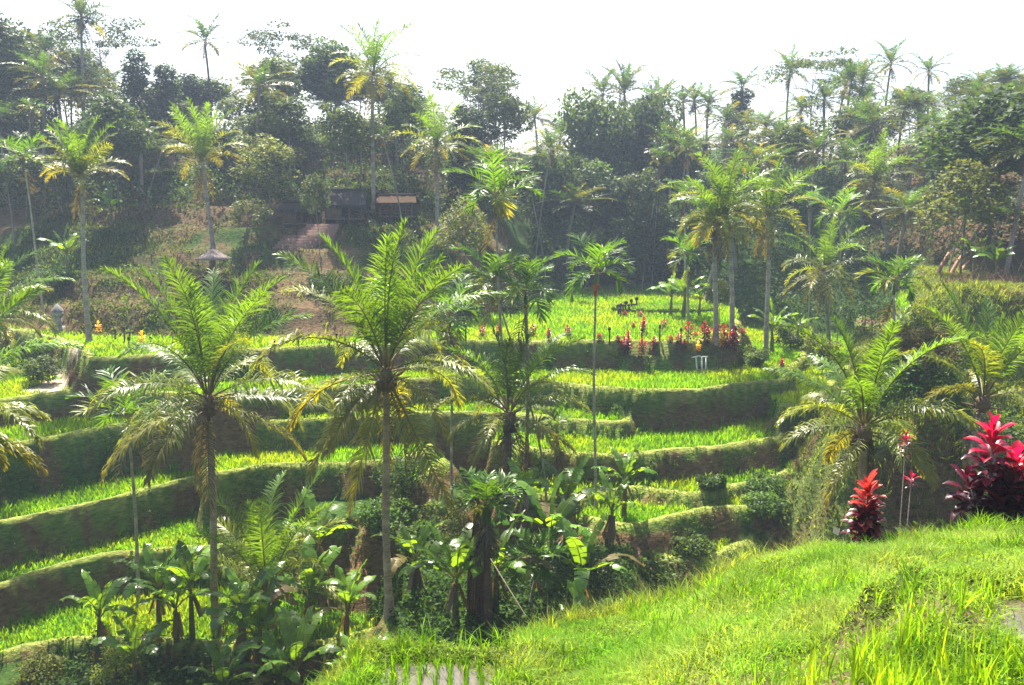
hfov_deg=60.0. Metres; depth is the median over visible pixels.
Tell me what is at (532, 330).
red cordyline
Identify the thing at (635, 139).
bamboo clump
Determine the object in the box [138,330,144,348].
yellow croton
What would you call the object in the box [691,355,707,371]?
white marker
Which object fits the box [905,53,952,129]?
coconut palm
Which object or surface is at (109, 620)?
rice crop
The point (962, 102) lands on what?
coconut palm
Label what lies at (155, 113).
broadleaf tree
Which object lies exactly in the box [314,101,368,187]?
broadleaf tree
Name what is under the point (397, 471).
bush
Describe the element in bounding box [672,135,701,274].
areca palm
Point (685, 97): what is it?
coconut palm
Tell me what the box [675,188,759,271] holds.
coconut palm
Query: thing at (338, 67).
broadleaf tree
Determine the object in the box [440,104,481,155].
broadleaf tree
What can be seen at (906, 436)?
cordyline
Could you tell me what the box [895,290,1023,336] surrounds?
rice crop
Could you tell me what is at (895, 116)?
broadleaf tree
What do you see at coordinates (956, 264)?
dry log
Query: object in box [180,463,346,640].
coconut palm
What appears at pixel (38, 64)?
coconut palm
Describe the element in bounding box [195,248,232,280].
thatched parasol
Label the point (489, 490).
areca palm
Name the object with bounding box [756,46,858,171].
canopy tree
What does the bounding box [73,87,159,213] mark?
broadleaf tree
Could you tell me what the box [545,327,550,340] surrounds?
red cordyline
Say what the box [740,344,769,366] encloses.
bush
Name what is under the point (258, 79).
coconut palm
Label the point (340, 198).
thatched hut
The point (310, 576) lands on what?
banana plant
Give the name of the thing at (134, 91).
broadleaf tree
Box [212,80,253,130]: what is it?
coconut palm
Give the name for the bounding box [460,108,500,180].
broadleaf tree
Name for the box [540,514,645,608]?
banana plant
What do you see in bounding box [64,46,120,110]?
broadleaf tree
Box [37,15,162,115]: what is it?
canopy tree
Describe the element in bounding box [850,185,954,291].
coconut palm
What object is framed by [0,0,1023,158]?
sky
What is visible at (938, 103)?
coconut palm
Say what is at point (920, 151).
coconut palm
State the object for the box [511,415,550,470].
areca palm
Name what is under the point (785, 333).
bush
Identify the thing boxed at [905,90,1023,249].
broadleaf tree
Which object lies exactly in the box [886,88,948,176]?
coconut palm
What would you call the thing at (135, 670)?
banana plant
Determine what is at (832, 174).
forest undergrowth
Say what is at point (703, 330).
red cordyline
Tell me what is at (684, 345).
red cordyline
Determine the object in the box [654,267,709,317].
banana plant
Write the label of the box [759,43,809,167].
coconut palm
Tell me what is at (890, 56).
coconut palm
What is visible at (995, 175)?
coconut palm
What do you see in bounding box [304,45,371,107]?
broadleaf tree
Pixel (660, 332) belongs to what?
wooden stake
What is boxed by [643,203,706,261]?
broadleaf tree
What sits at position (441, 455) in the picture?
rice crop
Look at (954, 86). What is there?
broadleaf tree
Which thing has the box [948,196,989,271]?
areca palm
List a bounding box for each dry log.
[936,252,949,274]
[950,254,963,273]
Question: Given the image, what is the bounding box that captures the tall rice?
[690,542,1023,684]
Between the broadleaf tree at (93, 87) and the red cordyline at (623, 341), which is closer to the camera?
the red cordyline at (623, 341)
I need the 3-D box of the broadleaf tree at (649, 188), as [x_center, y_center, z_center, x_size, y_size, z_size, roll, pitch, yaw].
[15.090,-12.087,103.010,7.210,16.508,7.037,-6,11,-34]
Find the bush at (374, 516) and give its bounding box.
[355,494,416,537]
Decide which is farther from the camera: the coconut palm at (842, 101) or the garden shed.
the coconut palm at (842, 101)
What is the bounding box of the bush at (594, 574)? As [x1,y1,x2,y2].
[558,545,625,595]
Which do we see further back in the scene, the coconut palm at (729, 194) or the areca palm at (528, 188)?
the areca palm at (528, 188)
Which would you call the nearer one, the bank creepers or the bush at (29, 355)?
the bank creepers
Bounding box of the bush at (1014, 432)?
[965,404,1023,463]
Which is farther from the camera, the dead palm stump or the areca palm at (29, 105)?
the areca palm at (29, 105)
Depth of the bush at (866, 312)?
72.24 m
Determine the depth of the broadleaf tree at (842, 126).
109.11 m
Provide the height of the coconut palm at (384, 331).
17.323 m
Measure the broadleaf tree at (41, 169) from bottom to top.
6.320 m
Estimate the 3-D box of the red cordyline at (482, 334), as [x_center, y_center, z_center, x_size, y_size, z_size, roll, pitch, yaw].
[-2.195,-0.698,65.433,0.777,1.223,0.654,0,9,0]
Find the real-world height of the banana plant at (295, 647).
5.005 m
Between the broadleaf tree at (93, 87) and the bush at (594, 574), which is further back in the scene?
the broadleaf tree at (93, 87)
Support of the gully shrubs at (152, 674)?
on the ground at (54, 584)
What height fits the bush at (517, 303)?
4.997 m
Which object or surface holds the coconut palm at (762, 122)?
on the ground at (54, 584)
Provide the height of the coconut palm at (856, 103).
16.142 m
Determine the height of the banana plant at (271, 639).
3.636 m
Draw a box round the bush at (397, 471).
[369,451,437,492]
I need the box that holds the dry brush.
[931,257,1023,283]
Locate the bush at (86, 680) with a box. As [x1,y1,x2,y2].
[44,675,115,684]
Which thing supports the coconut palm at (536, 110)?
on the ground at (54, 584)
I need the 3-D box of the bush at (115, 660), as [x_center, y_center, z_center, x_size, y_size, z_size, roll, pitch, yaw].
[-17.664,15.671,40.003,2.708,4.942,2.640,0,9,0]
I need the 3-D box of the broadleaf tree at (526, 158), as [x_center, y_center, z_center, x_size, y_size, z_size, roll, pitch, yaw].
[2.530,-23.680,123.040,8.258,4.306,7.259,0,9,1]
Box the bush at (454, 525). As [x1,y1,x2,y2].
[417,499,468,551]
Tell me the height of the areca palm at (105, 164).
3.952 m
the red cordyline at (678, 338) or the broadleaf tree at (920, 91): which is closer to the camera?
the red cordyline at (678, 338)
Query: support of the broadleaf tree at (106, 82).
on the ground at (54, 584)
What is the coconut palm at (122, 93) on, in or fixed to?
on the ground at (54, 584)
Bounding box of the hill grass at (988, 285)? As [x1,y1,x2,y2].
[776,263,1023,544]
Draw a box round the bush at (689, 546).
[668,527,717,558]
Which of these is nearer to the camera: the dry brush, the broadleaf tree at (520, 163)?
the dry brush
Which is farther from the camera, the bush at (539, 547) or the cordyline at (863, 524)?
the bush at (539, 547)
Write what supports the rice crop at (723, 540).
on the ground at (54, 584)
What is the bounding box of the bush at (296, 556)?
[276,540,302,586]
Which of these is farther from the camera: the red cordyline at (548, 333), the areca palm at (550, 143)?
the areca palm at (550, 143)
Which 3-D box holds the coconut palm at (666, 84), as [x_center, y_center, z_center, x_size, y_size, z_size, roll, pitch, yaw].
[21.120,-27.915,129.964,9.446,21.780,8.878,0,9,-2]
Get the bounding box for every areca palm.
[0,131,65,317]
[16,96,48,216]
[63,366,189,597]
[96,159,116,189]
[147,143,174,204]
[368,125,401,222]
[410,270,485,512]
[441,148,546,437]
[447,240,547,502]
[449,465,523,630]
[472,245,558,509]
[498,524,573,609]
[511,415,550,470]
[518,172,545,278]
[535,134,564,257]
[537,397,573,494]
[550,230,635,510]
[641,141,672,289]
[649,146,674,288]
[658,177,711,313]
[660,229,719,320]
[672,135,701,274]
[792,187,827,326]
[808,187,871,345]
[854,252,934,325]
[929,154,968,244]
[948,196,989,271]
[978,205,1023,275]
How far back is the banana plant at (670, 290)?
78.23 m
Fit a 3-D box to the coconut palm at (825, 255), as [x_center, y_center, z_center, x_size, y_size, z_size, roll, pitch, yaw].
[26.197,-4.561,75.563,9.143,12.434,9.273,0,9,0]
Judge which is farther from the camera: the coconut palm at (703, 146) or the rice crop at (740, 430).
the coconut palm at (703, 146)
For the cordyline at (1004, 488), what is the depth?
13.50 m
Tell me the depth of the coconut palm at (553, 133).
112.88 m
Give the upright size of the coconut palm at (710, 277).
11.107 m
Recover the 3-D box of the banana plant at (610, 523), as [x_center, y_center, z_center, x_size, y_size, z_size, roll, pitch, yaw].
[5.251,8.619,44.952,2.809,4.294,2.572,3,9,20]
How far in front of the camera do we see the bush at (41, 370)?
58.65 m
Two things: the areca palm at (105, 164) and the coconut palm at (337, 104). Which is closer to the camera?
the areca palm at (105, 164)
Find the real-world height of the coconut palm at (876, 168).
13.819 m
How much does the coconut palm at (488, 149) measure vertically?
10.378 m
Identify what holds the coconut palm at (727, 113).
on the ground at (54, 584)
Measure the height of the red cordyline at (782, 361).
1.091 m
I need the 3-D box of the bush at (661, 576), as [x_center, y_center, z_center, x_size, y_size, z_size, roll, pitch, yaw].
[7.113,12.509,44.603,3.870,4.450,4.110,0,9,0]
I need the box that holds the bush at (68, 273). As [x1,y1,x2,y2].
[31,265,77,288]
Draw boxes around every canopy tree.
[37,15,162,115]
[234,18,338,136]
[430,61,521,114]
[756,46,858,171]
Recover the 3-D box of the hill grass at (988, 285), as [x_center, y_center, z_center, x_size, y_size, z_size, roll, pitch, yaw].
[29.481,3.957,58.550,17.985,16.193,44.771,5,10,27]
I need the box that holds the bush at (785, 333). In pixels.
[769,321,810,349]
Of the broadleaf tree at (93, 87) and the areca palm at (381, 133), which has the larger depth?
the broadleaf tree at (93, 87)
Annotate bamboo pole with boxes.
[490,559,525,615]
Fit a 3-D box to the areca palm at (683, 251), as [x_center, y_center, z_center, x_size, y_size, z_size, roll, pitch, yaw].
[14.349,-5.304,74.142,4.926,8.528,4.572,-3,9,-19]
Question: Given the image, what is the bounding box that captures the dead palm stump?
[466,514,492,622]
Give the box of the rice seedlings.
[386,649,485,684]
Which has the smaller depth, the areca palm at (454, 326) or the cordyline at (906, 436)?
the cordyline at (906, 436)
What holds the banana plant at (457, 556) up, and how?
on the ground at (54, 584)
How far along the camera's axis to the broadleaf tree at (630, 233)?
100.66 m
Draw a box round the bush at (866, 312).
[828,290,896,342]
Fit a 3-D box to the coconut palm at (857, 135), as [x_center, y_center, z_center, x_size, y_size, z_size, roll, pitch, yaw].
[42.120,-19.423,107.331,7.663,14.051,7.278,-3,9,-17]
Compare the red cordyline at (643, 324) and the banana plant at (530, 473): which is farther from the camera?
the red cordyline at (643, 324)
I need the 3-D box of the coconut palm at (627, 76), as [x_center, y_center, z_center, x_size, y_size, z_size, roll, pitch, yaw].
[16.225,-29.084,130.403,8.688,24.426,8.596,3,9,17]
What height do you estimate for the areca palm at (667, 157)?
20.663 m
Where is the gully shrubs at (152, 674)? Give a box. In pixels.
[18,519,981,684]
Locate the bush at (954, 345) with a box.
[947,331,998,379]
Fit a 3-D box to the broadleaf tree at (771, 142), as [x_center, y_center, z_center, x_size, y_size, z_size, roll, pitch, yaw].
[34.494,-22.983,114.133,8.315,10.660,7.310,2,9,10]
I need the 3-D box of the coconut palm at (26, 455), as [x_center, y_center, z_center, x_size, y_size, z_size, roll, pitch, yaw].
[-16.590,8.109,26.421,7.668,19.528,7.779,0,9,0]
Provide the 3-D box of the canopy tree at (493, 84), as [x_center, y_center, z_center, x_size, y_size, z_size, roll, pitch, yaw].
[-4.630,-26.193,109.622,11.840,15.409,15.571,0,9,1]
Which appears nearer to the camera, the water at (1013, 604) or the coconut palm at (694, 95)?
the water at (1013, 604)
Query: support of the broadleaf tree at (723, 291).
on the ground at (54, 584)
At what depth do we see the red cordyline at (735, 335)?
64.38 m
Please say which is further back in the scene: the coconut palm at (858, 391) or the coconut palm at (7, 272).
the coconut palm at (7, 272)
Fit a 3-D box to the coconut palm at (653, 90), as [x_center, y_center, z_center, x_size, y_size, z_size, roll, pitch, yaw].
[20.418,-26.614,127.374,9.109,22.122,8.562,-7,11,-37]
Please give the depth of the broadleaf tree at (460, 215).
76.25 m
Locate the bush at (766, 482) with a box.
[743,469,789,498]
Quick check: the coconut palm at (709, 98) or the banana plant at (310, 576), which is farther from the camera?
the coconut palm at (709, 98)
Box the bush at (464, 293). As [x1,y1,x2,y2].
[426,270,501,302]
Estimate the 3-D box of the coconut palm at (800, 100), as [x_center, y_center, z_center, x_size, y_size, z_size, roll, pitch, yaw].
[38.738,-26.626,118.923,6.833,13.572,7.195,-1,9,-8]
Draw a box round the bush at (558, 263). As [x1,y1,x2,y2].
[546,248,588,272]
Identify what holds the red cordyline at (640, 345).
on the ground at (54, 584)
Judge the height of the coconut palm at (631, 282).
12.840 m
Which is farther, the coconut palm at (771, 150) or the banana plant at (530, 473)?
the coconut palm at (771, 150)
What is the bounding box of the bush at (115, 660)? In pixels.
[85,643,148,684]
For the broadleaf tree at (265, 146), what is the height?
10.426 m
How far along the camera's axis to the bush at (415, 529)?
44.63 m
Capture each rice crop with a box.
[0,283,739,356]
[0,324,813,398]
[0,395,621,442]
[0,463,202,519]
[0,508,292,581]
[0,573,377,654]
[202,437,427,472]
[380,451,444,496]
[494,411,772,452]
[515,460,791,493]
[576,480,788,522]
[671,537,728,554]
[770,327,855,407]
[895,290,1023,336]
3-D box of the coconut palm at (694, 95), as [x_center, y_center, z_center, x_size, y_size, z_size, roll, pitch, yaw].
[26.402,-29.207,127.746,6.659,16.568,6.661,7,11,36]
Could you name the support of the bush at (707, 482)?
on the ground at (54, 584)
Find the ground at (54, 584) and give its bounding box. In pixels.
[0,134,1023,684]
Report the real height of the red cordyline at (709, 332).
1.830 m
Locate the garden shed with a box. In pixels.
[276,201,315,226]
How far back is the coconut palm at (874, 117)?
103.01 m
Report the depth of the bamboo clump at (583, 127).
111.68 m
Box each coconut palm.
[0,50,81,180]
[0,99,49,194]
[0,242,75,378]
[0,283,84,475]
[8,69,98,155]
[21,28,73,132]
[34,115,131,341]
[52,0,114,130]
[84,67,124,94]
[84,251,341,628]
[90,80,161,101]
[128,120,178,196]
[153,96,249,248]
[176,13,229,124]
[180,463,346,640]
[211,60,295,180]
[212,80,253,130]
[251,215,506,621]
[300,86,357,149]
[303,89,368,143]
[328,18,419,215]
[360,109,432,160]
[386,89,482,224]
[412,94,454,149]
[431,325,596,543]
[441,140,533,230]
[513,199,541,235]
[518,95,561,156]
[522,124,574,227]
[536,113,565,154]
[536,181,615,276]
[580,68,631,105]
[596,59,651,110]
[598,198,662,284]
[626,76,686,207]
[628,75,691,126]
[641,117,699,260]
[652,121,725,245]
[664,82,704,128]
[668,145,787,351]
[670,81,721,172]
[670,173,762,345]
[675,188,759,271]
[677,209,764,300]
[678,84,737,171]
[690,101,761,170]
[695,133,722,174]
[700,123,760,171]
[708,159,758,204]
[716,66,765,159]
[716,154,828,359]
[719,141,789,225]
[727,111,765,156]
[734,115,808,208]
[738,109,795,173]
[744,144,804,220]
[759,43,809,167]
[763,216,880,346]
[763,304,984,541]
[773,91,827,180]
[780,124,847,245]
[787,75,859,177]
[801,133,886,254]
[814,58,881,168]
[819,186,895,261]
[826,56,881,175]
[828,90,896,187]
[830,93,914,225]
[831,54,896,163]
[831,127,923,258]
[832,124,895,223]
[833,81,893,176]
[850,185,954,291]
[868,38,917,163]
[872,82,934,188]
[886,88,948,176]
[886,106,947,196]
[886,140,931,215]
[895,90,962,133]
[896,161,945,217]
[896,281,1023,473]
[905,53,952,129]
[910,102,954,188]
[941,200,1023,255]
[945,99,981,110]
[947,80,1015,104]
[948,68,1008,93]
[959,169,1016,192]
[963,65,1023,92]
[970,120,1023,273]
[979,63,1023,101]
[986,79,1021,101]
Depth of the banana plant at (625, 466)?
46.69 m
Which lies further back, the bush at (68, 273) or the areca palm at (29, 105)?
the areca palm at (29, 105)
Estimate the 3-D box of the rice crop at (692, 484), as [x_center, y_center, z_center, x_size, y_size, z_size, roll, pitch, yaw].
[8.527,8.074,51.250,18.065,1.405,4.117,-1,9,-6]
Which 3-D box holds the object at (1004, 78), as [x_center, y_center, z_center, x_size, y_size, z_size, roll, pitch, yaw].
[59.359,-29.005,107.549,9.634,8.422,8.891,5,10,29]
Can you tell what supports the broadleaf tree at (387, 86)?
on the ground at (54, 584)
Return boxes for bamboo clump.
[521,146,593,253]
[552,85,638,239]
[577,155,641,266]
[606,89,684,232]
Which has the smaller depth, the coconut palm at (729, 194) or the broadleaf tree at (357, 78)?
the coconut palm at (729, 194)
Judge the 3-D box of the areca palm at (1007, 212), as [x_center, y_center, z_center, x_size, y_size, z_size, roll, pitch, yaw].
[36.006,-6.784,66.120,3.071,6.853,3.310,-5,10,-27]
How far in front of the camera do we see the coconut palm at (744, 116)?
123.83 m
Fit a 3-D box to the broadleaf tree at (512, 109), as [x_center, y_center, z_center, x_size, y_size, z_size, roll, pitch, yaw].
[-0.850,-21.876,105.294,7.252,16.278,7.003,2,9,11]
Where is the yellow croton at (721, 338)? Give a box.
[718,333,723,347]
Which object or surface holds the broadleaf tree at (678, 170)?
on the ground at (54, 584)
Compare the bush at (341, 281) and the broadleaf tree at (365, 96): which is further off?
the broadleaf tree at (365, 96)
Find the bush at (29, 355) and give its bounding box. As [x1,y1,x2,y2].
[0,333,46,366]
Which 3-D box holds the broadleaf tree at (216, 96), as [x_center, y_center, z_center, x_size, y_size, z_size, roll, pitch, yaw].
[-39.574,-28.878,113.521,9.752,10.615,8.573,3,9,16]
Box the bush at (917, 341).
[865,322,964,375]
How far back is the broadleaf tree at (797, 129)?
104.31 m
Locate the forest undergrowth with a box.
[0,109,1023,330]
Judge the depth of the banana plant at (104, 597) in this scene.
42.05 m
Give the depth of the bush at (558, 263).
102.65 m
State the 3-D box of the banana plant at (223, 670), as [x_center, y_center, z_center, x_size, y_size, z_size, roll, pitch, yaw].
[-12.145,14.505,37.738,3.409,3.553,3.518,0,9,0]
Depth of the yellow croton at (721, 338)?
64.19 m
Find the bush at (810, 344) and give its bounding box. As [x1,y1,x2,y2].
[801,333,845,371]
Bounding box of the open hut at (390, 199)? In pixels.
[374,193,420,223]
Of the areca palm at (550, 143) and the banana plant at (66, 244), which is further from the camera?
the areca palm at (550, 143)
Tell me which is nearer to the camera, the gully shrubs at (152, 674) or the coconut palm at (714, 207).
the gully shrubs at (152, 674)
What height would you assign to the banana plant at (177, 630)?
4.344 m
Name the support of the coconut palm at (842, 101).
on the ground at (54, 584)
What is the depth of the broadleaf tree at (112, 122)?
93.95 m
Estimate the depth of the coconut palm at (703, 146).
120.89 m
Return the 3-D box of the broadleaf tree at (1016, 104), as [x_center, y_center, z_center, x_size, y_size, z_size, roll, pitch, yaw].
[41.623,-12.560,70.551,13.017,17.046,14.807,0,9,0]
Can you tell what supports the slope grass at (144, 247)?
on the ground at (54, 584)
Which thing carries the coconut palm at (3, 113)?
on the ground at (54, 584)
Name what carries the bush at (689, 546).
on the ground at (54, 584)
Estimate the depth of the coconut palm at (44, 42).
107.02 m
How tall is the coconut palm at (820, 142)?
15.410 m
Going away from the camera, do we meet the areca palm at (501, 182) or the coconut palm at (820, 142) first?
the areca palm at (501, 182)
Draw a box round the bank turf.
[305,517,1023,684]
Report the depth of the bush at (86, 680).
36.51 m
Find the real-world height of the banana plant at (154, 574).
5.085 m
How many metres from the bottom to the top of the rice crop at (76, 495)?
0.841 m
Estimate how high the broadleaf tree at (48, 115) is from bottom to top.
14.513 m
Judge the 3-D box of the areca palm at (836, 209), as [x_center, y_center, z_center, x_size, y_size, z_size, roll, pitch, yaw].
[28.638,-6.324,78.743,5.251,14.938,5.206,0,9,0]
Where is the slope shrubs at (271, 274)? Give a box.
[0,205,542,335]
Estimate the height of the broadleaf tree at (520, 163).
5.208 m
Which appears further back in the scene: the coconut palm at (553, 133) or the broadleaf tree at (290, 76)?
the coconut palm at (553, 133)
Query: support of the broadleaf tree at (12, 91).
on the ground at (54, 584)
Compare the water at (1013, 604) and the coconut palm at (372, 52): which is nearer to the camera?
the water at (1013, 604)
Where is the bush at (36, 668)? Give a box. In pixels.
[6,649,67,684]
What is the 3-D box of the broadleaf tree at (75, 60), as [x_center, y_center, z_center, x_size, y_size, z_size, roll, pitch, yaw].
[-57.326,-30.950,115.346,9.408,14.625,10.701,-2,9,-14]
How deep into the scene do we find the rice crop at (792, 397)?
63.68 m
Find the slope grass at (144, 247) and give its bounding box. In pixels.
[0,166,552,336]
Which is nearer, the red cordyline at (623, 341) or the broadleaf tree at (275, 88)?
the red cordyline at (623, 341)
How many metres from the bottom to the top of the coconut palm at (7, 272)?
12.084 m
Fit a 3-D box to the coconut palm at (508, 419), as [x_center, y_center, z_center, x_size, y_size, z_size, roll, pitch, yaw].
[0.023,6.329,47.445,9.152,14.576,8.544,0,9,0]
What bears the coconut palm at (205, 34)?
on the ground at (54, 584)
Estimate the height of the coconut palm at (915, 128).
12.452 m
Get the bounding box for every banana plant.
[36,223,90,270]
[59,569,137,650]
[89,183,128,225]
[90,604,175,683]
[108,540,204,625]
[126,557,213,643]
[144,540,219,642]
[180,635,259,684]
[197,555,298,668]
[199,576,309,675]
[231,626,306,684]
[235,605,340,684]
[254,535,346,634]
[275,487,359,585]
[300,559,376,646]
[327,628,391,665]
[369,515,445,591]
[396,517,511,624]
[447,510,557,613]
[484,458,549,545]
[496,470,597,602]
[522,452,614,555]
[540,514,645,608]
[559,579,620,619]
[583,260,621,290]
[591,442,657,519]
[591,468,642,547]
[646,272,694,315]
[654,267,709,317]
[689,275,710,316]
[747,297,798,351]
[783,305,818,337]
[950,226,1006,277]
[973,236,1016,280]
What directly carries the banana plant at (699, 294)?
on the ground at (54, 584)
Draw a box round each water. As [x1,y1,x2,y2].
[381,662,499,684]
[975,595,1023,638]
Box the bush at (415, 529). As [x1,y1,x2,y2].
[394,518,442,554]
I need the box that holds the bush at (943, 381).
[854,352,980,416]
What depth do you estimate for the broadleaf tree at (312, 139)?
95.38 m
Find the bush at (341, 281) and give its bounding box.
[305,270,361,299]
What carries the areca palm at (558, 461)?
on the ground at (54, 584)
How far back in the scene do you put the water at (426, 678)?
9.16 m
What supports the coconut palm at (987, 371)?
on the ground at (54, 584)
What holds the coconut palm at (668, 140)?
on the ground at (54, 584)
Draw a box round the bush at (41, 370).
[17,353,63,383]
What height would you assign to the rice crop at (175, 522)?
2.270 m
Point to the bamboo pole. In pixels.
(509, 589)
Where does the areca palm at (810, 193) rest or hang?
on the ground at (54, 584)
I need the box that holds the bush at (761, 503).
[739,488,790,518]
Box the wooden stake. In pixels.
[659,324,660,340]
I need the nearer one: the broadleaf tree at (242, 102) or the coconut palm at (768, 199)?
the coconut palm at (768, 199)
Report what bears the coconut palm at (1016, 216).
on the ground at (54, 584)
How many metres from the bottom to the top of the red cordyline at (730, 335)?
1.698 m
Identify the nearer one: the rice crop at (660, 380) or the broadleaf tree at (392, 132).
the rice crop at (660, 380)
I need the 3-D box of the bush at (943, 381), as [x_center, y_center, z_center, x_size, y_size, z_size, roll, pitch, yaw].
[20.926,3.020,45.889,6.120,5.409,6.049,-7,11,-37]
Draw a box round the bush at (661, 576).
[624,547,689,598]
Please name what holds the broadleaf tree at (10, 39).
on the ground at (54, 584)
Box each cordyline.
[478,325,485,337]
[528,324,536,335]
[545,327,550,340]
[562,324,571,336]
[617,336,628,354]
[623,328,632,353]
[636,338,648,356]
[639,316,646,334]
[649,336,656,351]
[661,318,667,328]
[674,332,683,346]
[681,339,687,349]
[682,320,694,340]
[698,321,709,342]
[704,326,713,347]
[720,324,728,345]
[725,330,735,350]
[730,326,739,352]
[740,328,745,337]
[778,357,785,367]
[840,468,890,544]
[896,430,919,527]
[943,411,1023,525]
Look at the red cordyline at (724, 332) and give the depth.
64.30 m
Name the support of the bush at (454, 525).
on the ground at (54, 584)
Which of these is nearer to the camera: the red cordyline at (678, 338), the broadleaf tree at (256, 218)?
the red cordyline at (678, 338)
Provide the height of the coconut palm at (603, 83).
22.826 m
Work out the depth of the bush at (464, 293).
75.88 m
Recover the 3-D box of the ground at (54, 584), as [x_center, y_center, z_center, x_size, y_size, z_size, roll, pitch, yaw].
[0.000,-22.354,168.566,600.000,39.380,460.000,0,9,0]
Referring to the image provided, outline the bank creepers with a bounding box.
[300,295,1012,630]
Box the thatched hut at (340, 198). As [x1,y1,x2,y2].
[320,188,368,225]
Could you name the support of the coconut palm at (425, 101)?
on the ground at (54, 584)
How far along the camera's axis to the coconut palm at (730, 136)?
111.56 m
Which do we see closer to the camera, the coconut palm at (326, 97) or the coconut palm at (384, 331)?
the coconut palm at (384, 331)
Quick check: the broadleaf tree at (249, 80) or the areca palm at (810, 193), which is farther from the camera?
the broadleaf tree at (249, 80)
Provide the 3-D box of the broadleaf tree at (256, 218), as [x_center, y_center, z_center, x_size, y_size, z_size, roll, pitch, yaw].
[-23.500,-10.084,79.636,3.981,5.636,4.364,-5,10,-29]
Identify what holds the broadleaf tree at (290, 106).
on the ground at (54, 584)
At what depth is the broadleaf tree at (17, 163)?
83.55 m
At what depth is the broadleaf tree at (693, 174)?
111.72 m
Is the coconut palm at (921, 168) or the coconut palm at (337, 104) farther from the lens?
the coconut palm at (337, 104)
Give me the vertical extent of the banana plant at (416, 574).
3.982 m
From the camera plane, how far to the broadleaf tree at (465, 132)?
91.71 m
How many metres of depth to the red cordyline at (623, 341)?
63.47 m
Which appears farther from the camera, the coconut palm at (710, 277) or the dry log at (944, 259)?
the coconut palm at (710, 277)
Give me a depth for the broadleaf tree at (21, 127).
94.07 m
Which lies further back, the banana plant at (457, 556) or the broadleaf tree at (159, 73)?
the broadleaf tree at (159, 73)
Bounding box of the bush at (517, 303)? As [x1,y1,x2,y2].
[494,288,532,316]
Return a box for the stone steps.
[272,224,338,248]
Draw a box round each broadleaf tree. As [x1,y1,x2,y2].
[0,11,61,154]
[0,18,40,145]
[0,71,45,160]
[0,107,45,185]
[0,151,46,244]
[10,48,72,151]
[16,28,87,71]
[26,152,71,207]
[46,62,97,126]
[49,44,104,129]
[60,67,119,152]
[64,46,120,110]
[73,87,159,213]
[83,118,149,172]
[115,48,168,138]
[124,105,179,129]
[134,138,182,173]
[147,62,190,143]
[165,102,212,141]
[166,71,212,132]
[169,74,244,113]
[195,127,242,186]
[215,94,264,153]
[228,132,306,222]
[228,198,273,250]
[233,109,283,157]
[235,58,297,102]
[240,60,291,99]
[242,77,294,153]
[249,56,303,153]
[256,90,315,189]
[263,122,324,170]
[288,36,370,147]
[293,51,362,122]
[300,171,331,261]
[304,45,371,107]
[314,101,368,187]
[336,114,389,185]
[344,68,390,117]
[358,67,401,118]
[365,112,417,154]
[374,78,435,141]
[374,84,429,183]
[409,103,446,152]
[434,195,493,286]
[435,107,486,222]
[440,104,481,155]
[444,149,498,215]
[456,58,515,110]
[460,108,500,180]
[470,90,519,148]
[480,88,532,207]
[499,159,534,192]
[506,156,545,170]
[557,157,636,276]
[590,211,665,288]
[606,166,668,287]
[639,131,709,248]
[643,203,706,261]
[657,146,702,196]
[701,278,729,323]
[715,89,766,159]
[747,123,804,188]
[773,116,829,221]
[818,98,898,200]
[867,105,909,160]
[887,86,930,154]
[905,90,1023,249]
[909,157,1017,273]
[918,110,992,204]
[930,82,1023,176]
[939,75,984,108]
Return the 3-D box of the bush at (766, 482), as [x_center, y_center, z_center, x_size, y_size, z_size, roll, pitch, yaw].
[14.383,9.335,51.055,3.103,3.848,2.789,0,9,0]
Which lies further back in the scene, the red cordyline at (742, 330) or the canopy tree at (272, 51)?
the canopy tree at (272, 51)
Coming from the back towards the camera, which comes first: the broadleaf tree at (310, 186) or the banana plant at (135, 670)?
the broadleaf tree at (310, 186)
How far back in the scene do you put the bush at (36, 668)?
38.45 m
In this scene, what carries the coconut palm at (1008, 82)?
on the ground at (54, 584)
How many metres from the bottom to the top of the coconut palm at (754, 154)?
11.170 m
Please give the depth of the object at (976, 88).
102.34 m
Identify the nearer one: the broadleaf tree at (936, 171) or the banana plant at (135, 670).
the banana plant at (135, 670)
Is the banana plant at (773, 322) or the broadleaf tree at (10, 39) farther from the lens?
the broadleaf tree at (10, 39)
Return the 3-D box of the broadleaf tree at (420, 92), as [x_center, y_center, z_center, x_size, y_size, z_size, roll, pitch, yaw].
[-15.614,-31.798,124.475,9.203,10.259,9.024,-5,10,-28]
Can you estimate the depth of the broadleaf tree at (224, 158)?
92.58 m
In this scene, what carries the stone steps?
on the ground at (54, 584)
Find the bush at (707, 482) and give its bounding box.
[695,473,727,492]
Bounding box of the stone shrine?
[51,304,64,333]

